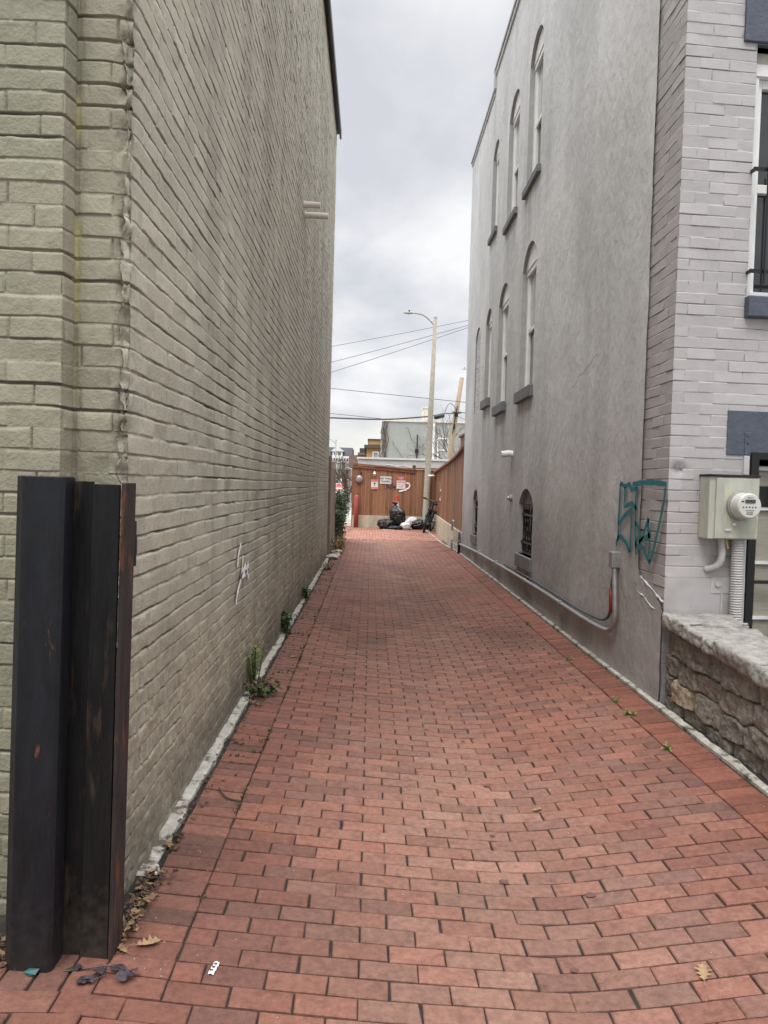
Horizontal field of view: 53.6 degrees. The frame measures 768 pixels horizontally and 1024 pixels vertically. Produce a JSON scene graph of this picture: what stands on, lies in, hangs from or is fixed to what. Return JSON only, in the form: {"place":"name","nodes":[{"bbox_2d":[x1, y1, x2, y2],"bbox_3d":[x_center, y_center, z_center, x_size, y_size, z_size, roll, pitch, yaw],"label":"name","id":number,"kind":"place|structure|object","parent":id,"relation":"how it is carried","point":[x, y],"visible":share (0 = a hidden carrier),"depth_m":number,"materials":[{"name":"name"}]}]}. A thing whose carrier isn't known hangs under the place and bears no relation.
{"place":"outdoors","nodes":[
{"label":"outdoors","id":0,"kind":"place"},
{"bbox_2d":[329,446,353,489],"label":"row house","id":1,"kind":"structure","parent":0,"point":[344,452],"depth_m":94.75,"materials":[{"name":"white brick"}]},
{"bbox_2d":[344,508,350,525],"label":"pavement","id":2,"kind":"structure","parent":0,"point":[348,520],"depth_m":33.54,"materials":[{"name":"grey concrete"}]},
{"bbox_2d":[336,481,342,492],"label":"street sign","id":3,"kind":"object","parent":2,"relation":"on","point":[339,486],"visible":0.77,"depth_m":43.92,"materials":[{"name":"metal"}]},
{"bbox_2d":[332,454,351,498],"bbox_3d":[-1.383,-1.088,32.517,2.254,3.127,1.955,2,2,-1],"label":"bare tree","id":4,"kind":"object","parent":2,"relation":"on","point":[345,480],"visible":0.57,"depth_m":32.67,"materials":[{"name":"brown plant"}]},
{"bbox_2d":[346,468,351,492],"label":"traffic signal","id":5,"kind":"object","parent":2,"relation":"on","point":[348,476],"visible":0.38,"depth_m":51.87,"materials":[{"name":"grey metal"}]},
{"bbox_2d":[380,406,464,458],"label":"green building","id":6,"kind":"structure","parent":2,"relation":"on","point":[398,433],"depth_m":44.91,"materials":[{"name":"green paint"}]},
{"bbox_2d":[378,422,388,457],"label":"climbing vine","id":7,"kind":"object","parent":6,"relation":"attached to","point":[382,438],"visible":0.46,"depth_m":44.75,"materials":[{"name":"brown plant"}]},
{"bbox_2d":[437,438,448,458],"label":"window","id":8,"kind":"structure","parent":6,"relation":"in","point":[443,453],"depth_m":44.92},
{"bbox_2d":[406,405,464,458],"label":"bare tree","id":9,"kind":"object","parent":2,"relation":"on","point":[447,430],"visible":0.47,"depth_m":40.09,"materials":[{"name":"brown plant"}]},
{"bbox_2d":[446,377,463,458],"bbox_3d":[3.112,-2.981,35.927,1.155,6.786,0.359,2,2,3],"label":"utility pole","id":10,"kind":"object","parent":2,"relation":"on","point":[453,429],"visible":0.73,"depth_m":35.83,"materials":[{"name":"brown wood"}]},
{"bbox_2d":[330,403,456,423],"bbox_3d":[1.281,-4.097,30.487,4.191,1.343,10.930,3,3,42],"label":"overhead cable","id":11,"kind":"object","parent":10,"relation":"attached to","point":[439,416],"visible":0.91,"depth_m":27.90,"materials":[{"name":"rubber"}]},
{"bbox_2d":[0,526,767,1023],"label":"alley path","id":12,"kind":"structure","parent":0,"point":[690,786],"depth_m":3.26,"materials":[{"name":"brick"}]},
{"bbox_2d":[24,968,38,975],"bbox_3d":[-1.060,1.378,2.276,0.046,0.010,0.023,2,2,8],"label":"plastic scrap","id":13,"kind":"object","parent":12,"relation":"on","point":[31,971],"visible":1,"depth_m":2.28,"materials":[{"name":"teal plastic"}]},
{"bbox_2d":[5,475,135,974],"bbox_3d":[-0.979,0.675,2.366,0.333,1.568,0.208,2,2,-1],"label":"steel guard","id":14,"kind":"object","parent":12,"relation":"on","point":[67,822],"visible":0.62,"depth_m":2.34,"materials":[{"name":"metal"}]},
{"bbox_2d":[63,963,137,983],"bbox_3d":[-0.857,1.386,2.281,0.228,0.017,0.092,1,2,-7],"label":"wilted sprig","id":15,"kind":"object","parent":12,"relation":"on","point":[123,973],"visible":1,"depth_m":2.29,"materials":[{"name":"purple plant"}]},
{"bbox_2d":[117,943,130,953],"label":"fallen leaf","id":16,"kind":"object","parent":12,"relation":"on","point":[121,946],"visible":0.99,"depth_m":2.42,"materials":[{"name":"beige plant"}]},
{"bbox_2d":[126,934,160,945],"bbox_3d":[-0.776,1.392,2.460,0.104,0.017,0.053,1,2,-10],"label":"fallen leaf","id":17,"kind":"object","parent":12,"relation":"on","point":[151,940],"visible":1,"depth_m":2.47,"materials":[{"name":"beige plant"}]},
{"bbox_2d":[145,864,159,875],"bbox_3d":[-0.878,1.369,2.895,0.059,0.030,0.076,0,3,-37],"label":"stone","id":18,"kind":"object","parent":12,"relation":"on","point":[153,866],"visible":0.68,"depth_m":2.89,"materials":[{"name":"concrete"}]},
{"bbox_2d":[0,577,318,963],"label":"fallen leaves","id":19,"kind":"object","parent":12,"relation":"on","point":[134,912],"visible":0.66,"depth_m":2.66,"materials":[{"name":"brown plant"}]},
{"bbox_2d":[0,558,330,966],"bbox_3d":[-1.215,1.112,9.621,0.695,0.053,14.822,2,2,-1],"label":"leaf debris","id":20,"kind":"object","parent":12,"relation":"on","point":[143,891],"visible":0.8,"depth_m":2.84,"materials":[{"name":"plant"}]},
{"bbox_2d":[208,961,218,973],"bbox_3d":[-0.532,1.425,2.375,0.018,0.008,0.055,2,2,8],"label":"candy wrapper","id":21,"kind":"object","parent":12,"relation":"on","point":[212,970],"visible":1,"depth_m":2.37,"materials":[{"name":"white plastic"}]},
{"bbox_2d":[218,787,240,801],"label":"twig","id":22,"kind":"object","parent":12,"relation":"on","point":[224,795],"visible":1,"depth_m":3.60,"materials":[{"name":"brown wood"}]},
{"bbox_2d":[136,558,328,875],"bbox_3d":[-1.015,1.154,9.092,0.078,0.052,12.440,2,2,-1],"label":"kerb strip","id":23,"kind":"object","parent":12,"relation":"on","point":[172,823],"visible":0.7,"depth_m":3.91,"materials":[{"name":"grey concrete"}]},
{"bbox_2d":[245,640,269,687],"bbox_3d":[-0.913,1.134,5.428,0.228,0.444,0.221,1,2,-22],"label":"weed","id":24,"kind":"object","parent":12,"relation":"on","point":[254,671],"visible":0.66,"depth_m":5.40,"materials":[{"name":"green plant"}]},
{"bbox_2d":[243,675,281,698],"bbox_3d":[-0.880,1.267,5.341,0.276,0.220,0.290,3,3,36],"label":"weed","id":25,"kind":"object","parent":12,"relation":"on","point":[253,690],"visible":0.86,"depth_m":5.33,"materials":[{"name":"green plant"}]},
{"bbox_2d":[198,573,332,901],"bbox_3d":[-0.829,1.201,7.957,0.208,0.041,10.457,2,2,-1],"label":"moss","id":26,"kind":"object","parent":12,"relation":"on","point":[238,754],"visible":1,"depth_m":4.78,"materials":[{"name":"green plant"}]},
{"bbox_2d":[280,610,292,634],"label":"weed","id":27,"kind":"object","parent":12,"relation":"on","point":[286,622],"visible":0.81,"depth_m":7.49,"materials":[{"name":"green plant"}]},
{"bbox_2d":[302,584,311,600],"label":"weed","id":28,"kind":"object","parent":12,"relation":"on","point":[306,591],"visible":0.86,"depth_m":9.75,"materials":[{"name":"green plant"}]},
{"bbox_2d":[320,563,334,569],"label":"weed","id":29,"kind":"object","parent":12,"relation":"on","point":[327,565],"visible":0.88,"depth_m":13.26,"materials":[{"name":"green plant"}]},
{"bbox_2d":[327,456,335,554],"bbox_3d":[-1.173,-0.107,16.698,0.150,2.150,2.976,2,2,-1],"label":"weathered fence","id":30,"kind":"object","parent":12,"relation":"on","point":[331,503],"visible":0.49,"depth_m":16.57,"materials":[{"name":"brown wood"}]},
{"bbox_2d":[326,553,337,559],"bbox_3d":[-1.054,0.903,15.222,0.274,0.143,0.385,2,2,-1],"label":"stone","id":31,"kind":"object","parent":12,"relation":"on","point":[333,556],"visible":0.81,"depth_m":15.09,"materials":[{"name":"grey stone"}]},
{"bbox_2d":[331,549,341,553],"bbox_3d":[-1.018,0.865,16.337,0.252,0.133,0.312,2,2,-1],"label":"stone","id":32,"kind":"object","parent":12,"relation":"on","point":[339,551],"visible":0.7,"depth_m":16.23,"materials":[{"name":"grey stone"}]},
{"bbox_2d":[330,532,351,552],"bbox_3d":[-1.034,0.757,17.007,0.653,0.640,1.969,2,2,-1],"label":"dry grass tuft","id":33,"kind":"object","parent":12,"relation":"on","point":[340,546],"visible":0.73,"depth_m":16.71,"materials":[{"name":"brown plant"}]},
{"bbox_2d":[353,495,358,527],"bbox_3d":[-0.996,-0.010,27.305,0.178,1.205,0.168,2,2,-1],"label":"bollard","id":34,"kind":"object","parent":12,"relation":"on","point":[356,507],"visible":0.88,"depth_m":27.24,"materials":[{"name":"red metal"}]},
{"bbox_2d":[377,519,395,528],"bbox_3d":[0.083,0.421,26.827,0.644,0.375,0.541,3,2,31],"label":"garbage bag","id":35,"kind":"object","parent":12,"relation":"on","point":[383,523],"visible":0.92,"depth_m":26.67,"materials":[{"name":"black plastic"}]},
{"bbox_2d":[387,525,401,529],"bbox_3d":[0.404,0.545,26.675,0.659,0.155,0.387,2,2,-1],"label":"garbage bag","id":36,"kind":"object","parent":12,"relation":"on","point":[395,527],"visible":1,"depth_m":26.55,"materials":[{"name":"black plastic"}]},
{"bbox_2d":[351,463,437,528],"bbox_3d":[0.364,-0.595,28.788,3.110,2.380,2.600,2,2,-1],"label":"wooden fence","id":37,"kind":"object","parent":12,"relation":"on","point":[373,503],"visible":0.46,"depth_m":27.55,"materials":[{"name":"brown wood"}]},
{"bbox_2d":[355,472,362,482],"bbox_3d":[-0.890,-1.255,27.455,0.294,0.398,0.088,2,2,-1],"label":"convex mirror","id":38,"kind":"object","parent":37,"relation":"attached to","point":[358,478],"visible":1,"depth_m":27.44,"materials":[{"name":"silver metal"}]},
{"bbox_2d":[371,479,377,488],"bbox_3d":[-0.343,-0.999,27.516,0.250,0.350,0.010,2,2,-1],"label":"wall sign","id":39,"kind":"object","parent":37,"relation":"attached to","point":[374,484],"visible":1,"depth_m":27.51,"materials":[{"name":"white metal"}]},
{"bbox_2d":[380,476,391,483],"bbox_3d":[0.064,-1.154,27.517,0.434,0.265,0.010,2,2,-1],"label":"wall sign","id":40,"kind":"object","parent":37,"relation":"attached to","point":[385,480],"visible":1,"depth_m":27.52,"materials":[{"name":"white metal"}]},
{"bbox_2d":[396,477,405,488],"bbox_3d":[0.619,-1.059,27.525,0.320,0.440,0.021,2,2,-1],"label":"wall sign","id":41,"kind":"object","parent":37,"relation":"attached to","point":[401,481],"visible":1,"depth_m":27.53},
{"bbox_2d":[385,464,420,468],"bbox_3d":[0.643,-1.666,27.923,1.400,0.156,0.300,2,2,-1],"label":"tarp roll","id":42,"kind":"object","parent":37,"relation":"on","point":[403,466],"visible":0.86,"depth_m":27.81,"materials":[{"name":"white plastic"}]},
{"bbox_2d":[394,495,398,506],"bbox_3d":[0.440,-0.004,27.279,0.380,1.210,0.380,2,2,-1],"label":"traffic cone","id":43,"kind":"object","parent":12,"relation":"on","point":[396,498],"visible":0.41,"depth_m":27.21,"materials":[{"name":"orange plastic"}]},
{"bbox_2d":[389,502,405,525],"bbox_3d":[0.477,0.125,26.988,0.608,0.976,0.539,2,2,-1],"label":"garbage bag","id":44,"kind":"object","parent":12,"relation":"on","point":[397,515],"visible":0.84,"depth_m":26.81,"materials":[{"name":"black plastic"}]},
{"bbox_2d":[400,522,410,529],"bbox_3d":[0.747,0.497,26.658,0.391,0.272,0.305,2,2,-1],"label":"plastic bag","id":45,"kind":"object","parent":12,"relation":"on","point":[405,526],"visible":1,"depth_m":26.56,"materials":[{"name":"white plastic"}]},
{"bbox_2d":[403,310,436,529],"bbox_3d":[1.187,-3.258,27.209,1.241,7.823,0.295,1,2,-6],"label":"street lamp","id":46,"kind":"object","parent":12,"relation":"on","point":[426,494],"visible":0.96,"depth_m":27.18,"materials":[{"name":"metal"}]},
{"bbox_2d":[411,519,431,529],"bbox_3d":[1.293,0.447,27.067,0.888,0.372,0.452,2,2,-1],"label":"garbage bag","id":47,"kind":"object","parent":12,"relation":"on","point":[417,524],"visible":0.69,"depth_m":26.91,"materials":[{"name":"black plastic"}]},
{"bbox_2d":[422,497,437,532],"bbox_3d":[1.616,0.135,25.930,0.844,1.162,1.930,16,6,14],"label":"bicycle","id":48,"kind":"object","parent":12,"relation":"on","point":[430,514],"visible":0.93,"depth_m":25.59,"materials":[{"name":"black metal"}]},
{"bbox_2d":[426,530,460,552],"bbox_3d":[1.569,0.765,21.962,0.055,0.166,10.980,2,2,-1],"label":"kerb strip","id":49,"kind":"object","parent":12,"relation":"on","point":[448,546],"visible":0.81,"depth_m":20.69,"materials":[{"name":"grey concrete"}]},
{"bbox_2d":[434,433,464,551],"bbox_3d":[2.009,-0.522,21.996,0.590,2.810,11.144,2,2,1],"label":"wooden fence","id":50,"kind":"object","parent":12,"relation":"on","point":[449,490],"visible":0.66,"depth_m":20.05,"materials":[{"name":"brown wood"}]},
{"bbox_2d":[457,532,460,553],"bbox_3d":[1.623,0.752,16.488,0.083,0.640,0.083,2,2,-1],"label":"down pipe","id":51,"kind":"object","parent":50,"relation":"attached to","point":[458,541],"visible":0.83,"depth_m":16.46,"materials":[{"name":"black metal"}]},
{"bbox_2d":[450,520,457,548],"bbox_3d":[1.618,0.622,17.231,0.086,0.846,1.335,2,2,-1],"label":"stand pipe","id":52,"kind":"object","parent":12,"relation":"on","point":[452,540],"visible":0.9,"depth_m":17.81,"materials":[{"name":"metal"}]},
{"bbox_2d":[424,648,595,972],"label":"gum spots","id":53,"kind":"object","parent":12,"relation":"on","point":[587,894],"visible":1,"depth_m":3.07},
{"bbox_2d":[459,553,767,795],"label":"kerb strip","id":54,"kind":"object","parent":12,"relation":"on","point":[738,766],"visible":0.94,"depth_m":4.91,"materials":[{"name":"grey concrete"}]},
{"bbox_2d":[622,709,637,716],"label":"weed","id":55,"kind":"object","parent":12,"relation":"on","point":[628,712],"visible":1,"depth_m":4.97,"materials":[{"name":"green plant"}]},
{"bbox_2d":[661,741,671,751],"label":"weed","id":56,"kind":"object","parent":12,"relation":"on","point":[667,747],"visible":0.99,"depth_m":4.34,"materials":[{"name":"green plant"}]},
{"bbox_2d":[694,963,712,985],"bbox_3d":[1.037,1.486,2.445,0.061,0.013,0.116,2,2,-1],"label":"fallen leaf","id":57,"kind":"object","parent":12,"relation":"on","point":[703,969],"visible":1,"depth_m":2.46,"materials":[{"name":"beige plant"}]},
{"bbox_2d":[331,388,465,402],"bbox_3d":[0.122,-4.321,27.867,9.527,0.723,0.020,2,2,-1],"label":"wire","id":58,"kind":"object","parent":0,"point":[397,395],"visible":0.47,"depth_m":27.87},
{"bbox_2d":[333,325,467,361],"bbox_3d":[0.176,-6.095,27.803,9.528,2.864,0.016,2,2,-1],"label":"wire","id":59,"kind":"object","parent":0,"point":[398,344],"visible":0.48,"depth_m":27.80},
{"bbox_2d":[333,327,467,371],"bbox_3d":[0.157,-5.843,27.812,9.574,3.419,0.016,2,2,-1],"label":"wire","id":60,"kind":"object","parent":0,"point":[393,352],"visible":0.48,"depth_m":27.81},
{"bbox_2d":[335,320,467,345],"bbox_3d":[0.194,-6.506,27.789,9.486,2.086,0.015,2,2,-1],"label":"wire","id":61,"kind":"object","parent":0,"point":[402,333],"visible":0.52,"depth_m":27.79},
{"bbox_2d":[357,457,449,515],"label":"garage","id":62,"kind":"structure","parent":0,"point":[416,462],"depth_m":28.96,"materials":[{"name":"wood"}]},
{"bbox_2d":[329,0,514,454],"label":"sky","id":63,"kind":"structure","parent":0,"point":[415,78],"materials":[{"name":"white"}]},
{"bbox_2d":[109,580,763,1023],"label":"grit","id":64,"kind":"object","parent":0,"point":[383,798],"visible":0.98,"depth_m":3.81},
{"label":"ground","id":65,"kind":"structure","parent":0,"visible":0},
{"bbox_2d":[0,0,341,914],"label":"brick building","id":66,"kind":"structure","parent":65,"relation":"on","point":[166,230],"depth_m":3.27,"materials":[{"name":"brick"}]},
{"bbox_2d":[334,487,350,544],"bbox_3d":[-1.155,0.162,19.469,0.637,1.606,3.090,2,2,-1],"label":"shrub","id":67,"kind":"object","parent":65,"relation":"on","point":[341,507],"visible":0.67,"depth_m":18.81,"materials":[{"name":"green plant"}]},
{"bbox_2d":[348,448,366,500],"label":"brick house","id":68,"kind":"structure","parent":65,"relation":"on","point":[353,458],"depth_m":69.84,"materials":[{"name":"brick"}]},
{"bbox_2d":[364,439,380,456],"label":"tan building","id":69,"kind":"structure","parent":65,"relation":"on","point":[372,448],"depth_m":59.86,"materials":[{"name":"brick"}]},
{"bbox_2d":[372,452,378,456],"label":"window","id":70,"kind":"structure","parent":69,"relation":"in","point":[375,454],"depth_m":59.84,"materials":[{"name":"white glass"}]},
{"bbox_2d":[461,0,767,703],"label":"row house","id":71,"kind":"structure","parent":65,"relation":"on","point":[617,376],"depth_m":6.18,"materials":[{"name":"grey paint"}]},
{"bbox_2d":[470,489,477,544],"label":"window","id":72,"kind":"structure","parent":71,"relation":"in","point":[473,536],"depth_m":14.64,"materials":[{"name":"black glass"}]},
{"bbox_2d":[474,327,480,413],"bbox_3d":[1.819,-2.719,14.604,0.053,1.640,0.640,2,2,-1],"label":"bricked up window","id":73,"kind":"structure","parent":71,"relation":"in","point":[478,338],"depth_m":14.73,"materials":[{"name":"grey paint"}]},
{"bbox_2d":[480,308,491,409],"bbox_3d":[1.863,-2.685,13.295,0.210,1.730,0.780,2,2,-1],"label":"window","id":74,"kind":"structure","parent":71,"relation":"in","point":[485,403],"depth_m":13.59,"materials":[{"name":"white glass"}]},
{"bbox_2d":[487,139,499,245],"bbox_3d":[1.948,-5.494,12.964,0.200,1.650,0.780,2,2,-1],"label":"window","id":75,"kind":"structure","parent":71,"relation":"in","point":[496,155],"depth_m":13.26,"materials":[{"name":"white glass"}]},
{"bbox_2d":[492,283,508,416],"bbox_3d":[1.886,-2.531,11.809,0.210,2.010,1.000,2,2,-1],"label":"window","id":76,"kind":"structure","parent":71,"relation":"in","point":[500,407],"depth_m":12.15,"materials":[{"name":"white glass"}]},
{"bbox_2d":[502,89,520,234],"bbox_3d":[1.972,-5.248,11.292,0.200,1.940,0.980,2,2,-1],"label":"window","id":77,"kind":"structure","parent":71,"relation":"in","point":[512,208],"depth_m":11.60,"materials":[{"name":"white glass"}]},
{"bbox_2d":[514,489,532,572],"bbox_3d":[1.863,0.216,9.737,0.185,1.030,0.920,2,2,-1],"label":"window","id":78,"kind":"structure","parent":71,"relation":"in","point":[522,558],"depth_m":9.90,"materials":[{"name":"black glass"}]},
{"bbox_2d":[513,241,536,404],"bbox_3d":[1.918,-2.482,9.910,0.210,2.050,1.000,2,2,-1],"label":"window","id":79,"kind":"structure","parent":71,"relation":"in","point":[525,392],"depth_m":10.23,"materials":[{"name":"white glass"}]},
{"bbox_2d":[522,25,543,199],"bbox_3d":[1.997,-5.193,9.783,0.200,1.980,0.960,2,2,-1],"label":"window","id":80,"kind":"structure","parent":71,"relation":"in","point":[536,71],"depth_m":10.08,"materials":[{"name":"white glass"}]},
{"bbox_2d":[459,543,620,632],"bbox_3d":[1.741,0.514,11.228,0.081,0.780,10.560,2,2,-1],"label":"wall conduit","id":81,"kind":"object","parent":71,"relation":"attached to","point":[614,560],"depth_m":6.45,"materials":[{"name":"metal"}]},
{"bbox_2d":[698,474,760,620],"bbox_3d":[2.292,0.715,5.066,0.353,1.925,0.276,1,2,-6],"label":"electric meter","id":82,"kind":"object","parent":71,"relation":"attached to","point":[729,506],"visible":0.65,"depth_m":5.02,"materials":[{"name":"paint"}]},
{"bbox_2d":[743,452,767,636],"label":"iron gate","id":83,"kind":"structure","parent":71,"relation":"attached to","point":[755,458],"depth_m":5.18,"materials":[{"name":"metal"}]},
{"bbox_2d":[744,53,767,318],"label":"window","id":84,"kind":"structure","parent":71,"relation":"in","point":[756,301],"depth_m":5.19,"materials":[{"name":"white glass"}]},
{"bbox_2d":[752,466,767,635],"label":"door","id":85,"kind":"structure","parent":71,"relation":"in","point":[760,596],"depth_m":5.29,"materials":[{"name":"white metal"}]},
{"bbox_2d":[661,612,767,779],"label":"stone wall","id":86,"kind":"structure","parent":65,"relation":"on","point":[716,683],"depth_m":4.41,"materials":[{"name":"grey stone"}]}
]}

